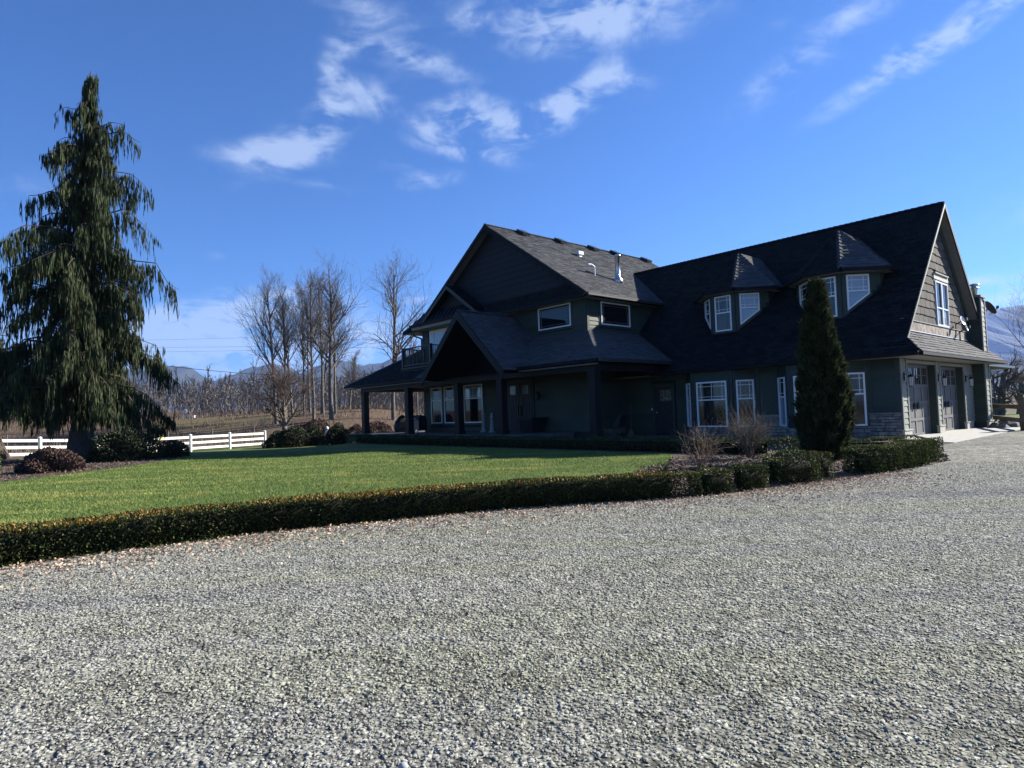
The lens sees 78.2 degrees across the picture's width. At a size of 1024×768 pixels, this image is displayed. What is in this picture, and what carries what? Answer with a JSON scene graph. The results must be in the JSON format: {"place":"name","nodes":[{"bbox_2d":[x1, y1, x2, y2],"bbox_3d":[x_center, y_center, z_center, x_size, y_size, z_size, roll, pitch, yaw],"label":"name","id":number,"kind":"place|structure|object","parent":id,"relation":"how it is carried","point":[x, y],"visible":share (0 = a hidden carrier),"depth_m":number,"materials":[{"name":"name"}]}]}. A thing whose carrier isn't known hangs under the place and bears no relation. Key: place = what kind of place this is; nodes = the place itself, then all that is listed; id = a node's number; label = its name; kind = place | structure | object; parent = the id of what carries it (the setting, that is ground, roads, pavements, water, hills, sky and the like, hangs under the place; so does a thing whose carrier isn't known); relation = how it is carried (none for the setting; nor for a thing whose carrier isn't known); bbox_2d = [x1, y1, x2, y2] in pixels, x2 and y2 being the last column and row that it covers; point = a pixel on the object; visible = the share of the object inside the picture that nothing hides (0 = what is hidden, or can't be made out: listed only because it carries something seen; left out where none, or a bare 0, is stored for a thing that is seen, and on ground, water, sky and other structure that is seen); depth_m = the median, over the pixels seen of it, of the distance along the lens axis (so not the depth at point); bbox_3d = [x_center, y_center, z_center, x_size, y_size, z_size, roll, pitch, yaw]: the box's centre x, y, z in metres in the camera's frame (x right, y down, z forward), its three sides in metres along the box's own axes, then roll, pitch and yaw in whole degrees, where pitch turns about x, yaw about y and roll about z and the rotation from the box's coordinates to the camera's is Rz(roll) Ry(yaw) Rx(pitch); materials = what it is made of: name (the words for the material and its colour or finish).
{"place":"outdoors","nodes":[
{"label":"outdoors","id":0,"kind":"place"},
{"bbox_2d":[122,355,402,409],"bbox_3d":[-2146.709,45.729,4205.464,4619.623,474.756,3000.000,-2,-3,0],"label":"mountains","id":1,"kind":"structure","parent":0,"point":[182,372],"depth_m":4003.08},
{"bbox_2d":[169,366,355,378],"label":"power line","id":2,"kind":"object","parent":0,"point":[245,373],"visible":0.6,"depth_m":80.09,"materials":[{"name":"black metal"}]},
{"bbox_2d":[394,415,404,432],"bbox_3d":[-6.475,2.335,37.133,0.961,1.022,0.961,-1,-3,-19],"label":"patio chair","id":3,"kind":"object","parent":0,"point":[399,425],"visible":0.68,"depth_m":36.75,"materials":[{"name":"black"}]},
{"bbox_2d":[0,439,889,567],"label":"lawn","id":4,"kind":"structure","parent":0,"point":[255,450],"depth_m":14.88,"materials":[{"name":"green plant"}]},
{"bbox_2d":[0,456,180,481],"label":"mulch bed","id":5,"kind":"object","parent":4,"relation":"on","point":[68,471],"visible":0.4,"depth_m":20.03,"materials":[{"name":"brown soil"}]},
{"bbox_2d":[0,335,35,459],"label":"weeping cedar","id":6,"kind":"object","parent":5,"relation":"on","point":[4,452],"visible":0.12,"depth_m":27.43,"materials":[{"name":"green plant"}]},
{"bbox_2d":[13,446,85,473],"bbox_3d":[-13.823,2.261,18.860,1.820,0.838,1.679,0,-3,-37],"label":"shrub","id":7,"kind":"object","parent":5,"relation":"on","point":[49,459],"visible":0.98,"depth_m":18.46,"materials":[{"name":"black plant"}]},
{"bbox_2d":[0,71,182,457],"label":"weeping cedar","id":8,"kind":"object","parent":5,"relation":"on","point":[75,361],"visible":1,"depth_m":24.80,"materials":[{"name":"green plant"}]},
{"bbox_2d":[84,426,163,462],"bbox_3d":[-14.447,2.226,23.570,2.628,1.364,2.209,-2,-3,0],"label":"shrub","id":9,"kind":"object","parent":5,"relation":"on","point":[122,444],"visible":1,"depth_m":22.97,"materials":[{"name":"green plant"}]},
{"bbox_2d":[157,440,190,457],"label":"shrub","id":10,"kind":"object","parent":5,"relation":"on","point":[171,448],"visible":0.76,"depth_m":24.34,"materials":[{"name":"green plant"}]},
{"bbox_2d":[0,452,948,500],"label":"bark chips","id":11,"kind":"object","parent":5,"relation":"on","point":[725,462],"visible":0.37,"depth_m":13.84,"materials":[{"name":"brown wood"}]},
{"bbox_2d":[2,430,265,455],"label":"white fence","id":12,"kind":"object","parent":4,"relation":"on","point":[39,440],"visible":0.52,"depth_m":40.74,"materials":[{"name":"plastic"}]},
{"bbox_2d":[304,424,324,445],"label":"shrub","id":13,"kind":"object","parent":4,"relation":"on","point":[315,435],"visible":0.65,"depth_m":44.15,"materials":[{"name":"green plant"}]},
{"bbox_2d":[345,423,361,441],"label":"shrub","id":14,"kind":"object","parent":4,"relation":"on","point":[357,428],"visible":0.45,"depth_m":43.53,"materials":[{"name":"brown plant"}]},
{"bbox_2d":[363,440,949,501],"bbox_3d":[3.361,2.220,23.114,14.329,0.001,25.849,-1,-3,-22],"label":"mulch bed","id":15,"kind":"object","parent":4,"relation":"on","point":[678,455],"visible":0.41,"depth_m":15.46,"materials":[{"name":"brown soil"}]},
{"bbox_2d":[0,469,702,566],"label":"hedge","id":16,"kind":"object","parent":15,"relation":"on","point":[37,541],"visible":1,"depth_m":7.51,"materials":[{"name":"green plant"}]},
{"bbox_2d":[345,434,799,454],"bbox_3d":[-0.774,2.192,24.271,0.858,0.520,23.384,0,-3,-42],"label":"hedge","id":17,"kind":"object","parent":15,"relation":"on","point":[602,443],"visible":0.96,"depth_m":20.72,"materials":[{"name":"green plant"}]},
{"bbox_2d":[651,459,672,469],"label":"iris clump","id":18,"kind":"object","parent":15,"relation":"on","point":[659,466],"visible":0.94,"depth_m":12.93,"materials":[{"name":"green plant"}]},
{"bbox_2d":[671,420,733,472],"bbox_3d":[3.629,1.075,11.943,1.290,1.324,1.282,-2,-3,0],"label":"bare shrub","id":19,"kind":"object","parent":15,"relation":"on","point":[702,451],"visible":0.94,"depth_m":12.00,"materials":[{"name":"brown plant"}]},
{"bbox_2d":[694,467,733,494],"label":"hedge","id":20,"kind":"object","parent":15,"relation":"on","point":[715,482],"visible":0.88,"depth_m":9.20,"materials":[{"name":"green plant"}]},
{"bbox_2d":[705,393,785,457],"bbox_3d":[5.647,0.947,15.149,1.899,1.730,2.121,-4,-3,40],"label":"bare shrub","id":21,"kind":"object","parent":15,"relation":"on","point":[743,440],"visible":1,"depth_m":15.08,"materials":[{"name":"brown plant"}]},
{"bbox_2d":[727,461,769,489],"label":"hedge","id":22,"kind":"object","parent":15,"relation":"on","point":[749,477],"visible":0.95,"depth_m":9.55,"materials":[{"name":"green plant"}]},
{"bbox_2d":[758,449,821,484],"bbox_3d":[4.545,1.351,10.325,0.819,0.559,0.674,-1,-3,-18],"label":"hedge","id":23,"kind":"object","parent":15,"relation":"on","point":[782,468],"visible":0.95,"depth_m":10.15,"materials":[{"name":"green plant"}]},
{"bbox_2d":[805,451,835,478],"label":"hedge","id":24,"kind":"object","parent":15,"relation":"on","point":[825,466],"visible":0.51,"depth_m":10.58,"materials":[{"name":"green plant"}]},
{"bbox_2d":[789,276,857,460],"bbox_3d":[6.882,-0.299,14.003,1.397,4.206,1.422,-2,-3,0],"label":"cypress tree","id":25,"kind":"object","parent":15,"relation":"on","point":[823,419],"visible":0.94,"depth_m":13.65,"materials":[{"name":"green plant"}]},
{"bbox_2d":[840,438,939,474],"bbox_3d":[7.396,1.339,12.093,3.390,0.538,0.663,0,-3,-38],"label":"hedge","id":26,"kind":"object","parent":15,"relation":"on","point":[897,454],"visible":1,"depth_m":11.42,"materials":[{"name":"green plant"}]},
{"bbox_2d":[847,434,944,456],"bbox_3d":[8.232,1.415,14.276,2.610,0.537,0.531,-3,-3,17],"label":"hedge","id":27,"kind":"object","parent":15,"relation":"on","point":[875,438],"visible":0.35,"depth_m":14.11,"materials":[{"name":"green plant"}]},
{"bbox_2d":[0,395,1016,558],"bbox_3d":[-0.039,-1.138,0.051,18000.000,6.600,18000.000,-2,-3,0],"label":"ground","id":28,"kind":"structure","parent":0,"point":[236,424],"depth_m":76.83,"materials":[{"name":"brown soil"}]},
{"bbox_2d":[0,404,423,452],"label":"field brush","id":29,"kind":"object","parent":28,"relation":"on","point":[208,416],"visible":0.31,"depth_m":77.32,"materials":[{"name":"brown plant"}]},
{"bbox_2d":[222,264,309,423],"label":"bare tree","id":30,"kind":"object","parent":28,"relation":"on","point":[270,333],"visible":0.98,"depth_m":75.87,"materials":[{"name":"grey plant"}]},
{"bbox_2d":[240,287,309,418],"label":"bare tree","id":31,"kind":"object","parent":28,"relation":"on","point":[292,411],"visible":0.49,"depth_m":79.65,"materials":[{"name":"brown plant"}]},
{"bbox_2d":[261,425,310,447],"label":"shrub","id":32,"kind":"object","parent":28,"relation":"on","point":[291,436],"visible":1,"depth_m":42.40,"materials":[{"name":"green plant"}]},
{"bbox_2d":[241,353,332,430],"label":"plum tree","id":33,"kind":"object","parent":28,"relation":"on","point":[285,382],"visible":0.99,"depth_m":47.63,"materials":[{"name":"brown plant"}]},
{"bbox_2d":[236,267,339,418],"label":"bare tree","id":34,"kind":"object","parent":28,"relation":"on","point":[311,318],"visible":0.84,"depth_m":78.00,"materials":[{"name":"brown plant"}]},
{"bbox_2d":[260,268,315,419],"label":"bare tree","id":35,"kind":"object","parent":28,"relation":"on","point":[284,344],"visible":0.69,"depth_m":79.14,"materials":[{"name":"brown plant"}]},
{"bbox_2d":[281,278,324,412],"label":"bare tree","id":36,"kind":"object","parent":28,"relation":"on","point":[308,356],"visible":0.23,"depth_m":86.13,"materials":[{"name":"brown plant"}]},
{"bbox_2d":[280,272,342,415],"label":"bare tree","id":37,"kind":"object","parent":28,"relation":"on","point":[304,350],"visible":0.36,"depth_m":81.63,"materials":[{"name":"brown plant"}]},
{"bbox_2d":[296,417,329,436],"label":"shrub","id":38,"kind":"object","parent":28,"relation":"on","point":[318,422],"visible":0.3,"depth_m":49.40,"materials":[{"name":"brown plant"}]},
{"bbox_2d":[263,249,381,419],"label":"bare tree","id":39,"kind":"object","parent":28,"relation":"on","point":[330,356],"visible":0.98,"depth_m":77.04,"materials":[{"name":"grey plant"}]},
{"bbox_2d":[299,264,366,416],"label":"bare tree","id":40,"kind":"object","parent":28,"relation":"on","point":[322,380],"visible":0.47,"depth_m":80.33,"materials":[{"name":"brown plant"}]},
{"bbox_2d":[320,422,348,444],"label":"shrub","id":41,"kind":"object","parent":28,"relation":"on","point":[334,435],"visible":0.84,"depth_m":43.84,"materials":[{"name":"green plant"}]},
{"bbox_2d":[307,296,362,412],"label":"bare tree","id":42,"kind":"object","parent":28,"relation":"on","point":[326,367],"visible":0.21,"depth_m":84.18,"materials":[{"name":"brown plant"}]},
{"bbox_2d":[318,302,367,413],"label":"bare tree","id":43,"kind":"object","parent":28,"relation":"on","point":[335,371],"visible":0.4,"depth_m":83.33,"materials":[{"name":"brown plant"}]},
{"bbox_2d":[340,348,362,409],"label":"bare tree","id":44,"kind":"object","parent":28,"relation":"on","point":[353,368],"visible":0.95,"depth_m":90.16,"materials":[{"name":"grey plant"}]},
{"bbox_2d":[370,420,392,432],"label":"shrub","id":45,"kind":"object","parent":28,"relation":"on","point":[379,427],"visible":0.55,"depth_m":44.50,"materials":[{"name":"brown plant"}]},
{"bbox_2d":[350,241,437,419],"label":"bare tree","id":46,"kind":"object","parent":28,"relation":"on","point":[396,349],"visible":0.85,"depth_m":78.66,"materials":[{"name":"grey plant"}]},
{"bbox_2d":[411,338,418,414],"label":"bare tree","id":47,"kind":"object","parent":28,"relation":"on","point":[416,392],"visible":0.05,"depth_m":88.08,"materials":[{"name":"brown plant"}]},
{"bbox_2d":[0,430,1023,767],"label":"gravel drive","id":48,"kind":"structure","parent":28,"relation":"on","point":[1004,448],"depth_m":3.46,"materials":[{"name":"grey gravel"}]},
{"bbox_2d":[398,762,407,767],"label":"pebble","id":49,"kind":"object","parent":48,"relation":"on","point":[403,764],"visible":1,"depth_m":2.29,"materials":[{"name":"white stone"}]},
{"bbox_2d":[0,471,1014,600],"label":"fallen leaves","id":50,"kind":"object","parent":48,"relation":"on","point":[236,539],"visible":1,"depth_m":7.50,"materials":[{"name":"brown plant"}]},
{"bbox_2d":[0,460,1023,767],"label":"gravel stones","id":51,"kind":"object","parent":48,"relation":"on","point":[612,610],"visible":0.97,"depth_m":3.74,"materials":[{"name":"grey gravel"}]},
{"bbox_2d":[13,354,1016,419],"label":"wood","id":52,"kind":"object","parent":28,"relation":"on","point":[207,398],"visible":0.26,"depth_m":114.11,"materials":[{"name":"brown plant"}]},
{"bbox_2d":[344,201,1014,440],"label":"house","id":53,"kind":"structure","parent":28,"relation":"on","point":[587,340],"depth_m":26.15,"materials":[{"name":"grey wood"}]},
{"bbox_2d":[414,415,426,432],"bbox_3d":[-5.348,2.233,35.330,0.658,0.977,1.100,0,-3,-41],"label":"barbecue grill","id":54,"kind":"object","parent":53,"relation":"on","point":[420,422],"visible":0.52,"depth_m":34.97,"materials":[{"name":"black metal"}]},
{"bbox_2d":[430,386,443,424],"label":"window","id":55,"kind":"structure","parent":53,"relation":"in","point":[436,392],"depth_m":35.49,"materials":[{"name":"white glass"}]},
{"bbox_2d":[429,327,446,352],"bbox_3d":[-3.677,-2.054,34.868,0.080,2.120,3.065,0,-3,-41],"label":"french door","id":56,"kind":"structure","parent":53,"relation":"in","point":[435,336],"depth_m":35.49,"materials":[{"name":"clear glass"}]},
{"bbox_2d":[443,385,454,424],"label":"window","id":57,"kind":"structure","parent":53,"relation":"in","point":[448,390],"depth_m":34.64,"materials":[{"name":"white glass"}]},
{"bbox_2d":[463,382,484,424],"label":"window","id":58,"kind":"structure","parent":53,"relation":"in","point":[473,393],"depth_m":32.99,"materials":[{"name":"white glass"}]},
{"bbox_2d":[480,409,486,431],"bbox_3d":[-1.434,1.841,31.654,0.331,1.170,0.340,0,-3,-41],"label":"garden statue","id":59,"kind":"object","parent":53,"relation":"on","point":[483,422],"visible":1,"depth_m":31.58,"materials":[{"name":"white stone"}]},
{"bbox_2d":[489,413,495,431],"bbox_3d":[-0.994,1.904,31.156,0.331,0.970,0.340,0,-3,-41],"label":"garden statue","id":60,"kind":"object","parent":53,"relation":"on","point":[491,423],"visible":0.99,"depth_m":31.09,"materials":[{"name":"white stone"}]},
{"bbox_2d":[507,378,534,431],"bbox_3d":[0.361,1.034,30.217,0.145,2.500,1.930,0,-3,-41],"label":"double door","id":61,"kind":"structure","parent":53,"relation":"in","point":[520,393],"depth_m":30.22,"materials":[{"name":"brown wood"}]},
{"bbox_2d":[517,417,547,432],"bbox_3d":[0.939,1.878,28.816,1.000,0.680,1.000,0,-3,-41],"label":"planter","id":62,"kind":"object","parent":53,"relation":"on","point":[533,425],"visible":1,"depth_m":28.53,"materials":[{"name":"black"}]},
{"bbox_2d":[535,391,539,400],"bbox_3d":[1.175,0.550,29.192,0.260,0.440,0.200,0,-3,-41],"label":"wall sconce","id":63,"kind":"object","parent":53,"relation":"attached to","point":[537,395],"depth_m":29.14,"materials":[{"name":"black metal"}]},
{"bbox_2d":[537,301,572,332],"bbox_3d":[1.915,-3.030,28.543,0.071,1.220,2.250,0,-3,-41],"label":"window","id":64,"kind":"structure","parent":53,"relation":"in","point":[555,317],"depth_m":28.50,"materials":[{"name":"white glass"}]},
{"bbox_2d":[598,300,631,329],"bbox_3d":[4.666,-3.121,28.379,2.230,1.220,0.071,0,-3,-41],"label":"window","id":65,"kind":"structure","parent":53,"relation":"in","point":[611,314],"depth_m":28.35,"materials":[{"name":"white glass"}]},
{"bbox_2d":[654,386,673,434],"bbox_3d":[6.514,1.147,26.920,0.050,2.080,0.920,0,-3,-41],"label":"door","id":66,"kind":"structure","parent":53,"relation":"in","point":[664,417],"depth_m":26.92,"materials":[{"name":"black wood"}]},
{"bbox_2d":[686,381,692,429],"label":"window","id":67,"kind":"structure","parent":53,"relation":"in","point":[688,385],"depth_m":25.71,"materials":[{"name":"white glass"}]},
{"bbox_2d":[704,297,711,332],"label":"window","id":68,"kind":"structure","parent":53,"relation":"in","point":[707,304],"depth_m":26.55,"materials":[{"name":"white plastic"}]},
{"bbox_2d":[694,378,730,429],"bbox_3d":[7.790,0.791,24.526,0.071,1.970,1.500,0,-3,-41],"label":"window","id":69,"kind":"structure","parent":53,"relation":"in","point":[710,394],"depth_m":24.52,"materials":[{"name":"glass"}]},
{"bbox_2d":[712,293,734,333],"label":"window","id":70,"kind":"structure","parent":53,"relation":"in","point":[723,308],"depth_m":25.66,"materials":[{"name":"grey glass"}]},
{"bbox_2d":[732,377,757,427],"bbox_3d":[8.835,0.724,23.828,0.860,1.970,0.085,-2,-3,3],"label":"window","id":71,"kind":"structure","parent":53,"relation":"in","point":[745,387],"depth_m":23.83,"materials":[{"name":"glass"}]},
{"bbox_2d":[736,291,761,329],"bbox_3d":[9.519,-2.955,25.236,0.980,1.564,0.092,-2,-3,3],"label":"window","id":72,"kind":"structure","parent":53,"relation":"in","point":[749,304],"depth_m":25.23,"materials":[{"name":"glass"}]},
{"bbox_2d":[777,374,788,428],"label":"window","id":73,"kind":"structure","parent":53,"relation":"in","point":[781,379],"depth_m":22.77,"materials":[{"name":"glass"}]},
{"bbox_2d":[790,373,797,428],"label":"window","id":74,"kind":"structure","parent":53,"relation":"in","point":[793,376],"depth_m":22.14,"materials":[{"name":"glass"}]},
{"bbox_2d":[799,279,808,307],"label":"window","id":75,"kind":"structure","parent":53,"relation":"in","point":[802,286],"depth_m":23.79,"materials":[{"name":"white plastic"}]},
{"bbox_2d":[813,274,840,318],"bbox_3d":[11.288,-3.095,22.629,0.071,1.640,0.920,0,-3,-41],"label":"window","id":76,"kind":"structure","parent":53,"relation":"in","point":[832,281],"depth_m":22.43,"materials":[{"name":"white plastic"}]},
{"bbox_2d":[845,369,869,428],"bbox_3d":[11.400,0.505,20.924,0.860,1.970,0.085,-2,-3,3],"label":"window","id":77,"kind":"structure","parent":53,"relation":"in","point":[859,380],"depth_m":20.91,"materials":[{"name":"glass"}]},
{"bbox_2d":[843,272,872,315],"bbox_3d":[12.197,-3.183,22.206,0.980,1.564,0.092,-2,-3,3],"label":"window","id":78,"kind":"structure","parent":53,"relation":"in","point":[857,287],"depth_m":22.20,"materials":[{"name":"glass"}]},
{"bbox_2d":[904,372,913,386],"bbox_3d":[12.825,-0.156,20.325,0.200,0.480,0.270,0,-3,-41],"label":"wall lantern","id":79,"kind":"object","parent":53,"relation":"attached to","point":[910,376],"depth_m":20.26,"materials":[{"name":"white glass"}]},
{"bbox_2d":[907,364,931,434],"bbox_3d":[13.979,0.561,21.840,3.100,2.485,0.150,0,-3,-41],"label":"garage door","id":80,"kind":"structure","parent":53,"relation":"in","point":[919,392],"depth_m":22.19,"materials":[{"name":"grey wood"}]},
{"bbox_2d":[933,278,943,325],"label":"window","id":81,"kind":"structure","parent":53,"relation":"in","point":[937,285],"depth_m":23.38,"materials":[{"name":"white plastic"}]},
{"bbox_2d":[938,373,946,386],"bbox_3d":[15.591,-0.141,22.768,0.200,0.480,0.270,0,-3,-41],"label":"wall lantern","id":82,"kind":"object","parent":53,"relation":"attached to","point":[944,379],"depth_m":22.71,"materials":[{"name":"black metal"}]},
{"bbox_2d":[940,281,949,327],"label":"window","id":83,"kind":"structure","parent":53,"relation":"in","point":[944,285],"depth_m":23.99,"materials":[{"name":"white plastic"}]},
{"bbox_2d":[941,367,958,430],"bbox_3d":[16.696,0.576,24.240,3.050,2.485,0.150,0,-3,-41],"label":"garage door","id":84,"kind":"structure","parent":53,"relation":"in","point":[949,393],"depth_m":24.66,"materials":[{"name":"grey wood"}]},
{"bbox_2d":[955,316,967,333],"bbox_3d":[17.424,-2.295,24.386,0.306,0.682,0.380,-2,-3,3],"label":"satellite dish","id":85,"kind":"object","parent":53,"relation":"attached to","point":[963,321],"visible":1,"depth_m":24.41,"materials":[{"name":"white metal"}]},
{"bbox_2d":[959,325,969,340],"bbox_3d":[17.837,-2.006,24.806,0.360,0.614,0.200,-4,-4,43],"label":"satellite dish","id":86,"kind":"object","parent":53,"relation":"on","point":[963,330],"visible":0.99,"depth_m":24.82,"materials":[{"name":"white metal"}]},
{"bbox_2d":[965,375,973,386],"bbox_3d":[18.289,-0.126,25.151,0.200,0.480,0.270,0,-3,-41],"label":"wall lantern","id":87,"kind":"object","parent":53,"relation":"attached to","point":[970,378],"depth_m":25.09,"materials":[{"name":"white glass"}]},
{"bbox_2d":[985,301,998,313],"bbox_3d":[20.381,-3.131,26.829,0.497,0.828,0.493,0,-3,-32],"label":"satellite dish","id":88,"kind":"object","parent":53,"relation":"attached to","point":[989,306],"visible":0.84,"depth_m":26.74,"materials":[{"name":"grey metal"}]},
{"bbox_2d":[909,427,1019,442],"bbox_3d":[15.718,1.765,21.977,10.405,0.075,1.984,0,-3,-42],"label":"driveway apron","id":89,"kind":"object","parent":28,"relation":"on","point":[955,436],"visible":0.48,"depth_m":21.79,"materials":[{"name":"concrete"}]},
{"bbox_2d":[987,421,1009,427],"bbox_3d":[19.462,1.659,25.213,0.730,0.341,0.699,-2,-3,0],"label":"boulder","id":90,"kind":"object","parent":89,"relation":"on","point":[998,424],"visible":0.77,"depth_m":25.04,"materials":[{"name":"grey stone"}]},
{"bbox_2d":[987,272,1023,354],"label":"bare tree","id":91,"kind":"object","parent":28,"relation":"on","point":[1018,323],"visible":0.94,"depth_m":60.66,"materials":[{"name":"brown plant"}]},
{"bbox_2d":[991,395,1023,430],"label":"wooden fence","id":92,"kind":"object","parent":28,"relation":"on","point":[1020,406],"visible":0.38,"depth_m":24.22,"materials":[{"name":"brown wood"}]},
{"bbox_2d":[0,0,1023,380],"label":"sky","id":93,"kind":"structure","parent":0,"point":[270,133],"materials":[{"name":"blue"}]},
{"bbox_2d":[602,414,627,437],"bbox_3d":[4.027,1.740,25.865,0.700,0.969,1.545,0,-3,-41],"label":"chair","id":94,"kind":"object","parent":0,"point":[620,420],"visible":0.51,"depth_m":25.40,"materials":[{"name":"black"}]},
{"bbox_2d":[985,305,1023,394],"bbox_3d":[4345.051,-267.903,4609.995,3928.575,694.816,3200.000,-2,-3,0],"label":"mountains","id":95,"kind":"structure","parent":0,"point":[1000,349],"depth_m":4129.69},
{"bbox_2d":[995,413,1019,426],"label":"lawn","id":96,"kind":"structure","parent":0,"point":[1012,415],"depth_m":40.46,"materials":[{"name":"green plant"}]},
{"bbox_2d":[991,338,1023,415],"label":"bare tree","id":97,"kind":"object","parent":96,"relation":"on","point":[1002,390],"visible":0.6,"depth_m":41.15,"materials":[{"name":"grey plant"}]},
{"bbox_2d":[999,420,1019,426],"bbox_3d":[20.393,1.625,25.932,0.803,0.407,0.943,-2,-3,0],"label":"boulder","id":98,"kind":"object","parent":96,"relation":"on","point":[1012,424],"visible":0.35,"depth_m":25.57,"materials":[{"name":"grey stone"}]},
{"bbox_2d":[998,355,1023,413],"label":"bare tree","id":99,"kind":"object","parent":96,"relation":"on","point":[1018,394],"visible":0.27,"depth_m":43.41,"materials":[{"name":"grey plant"}]}
]}

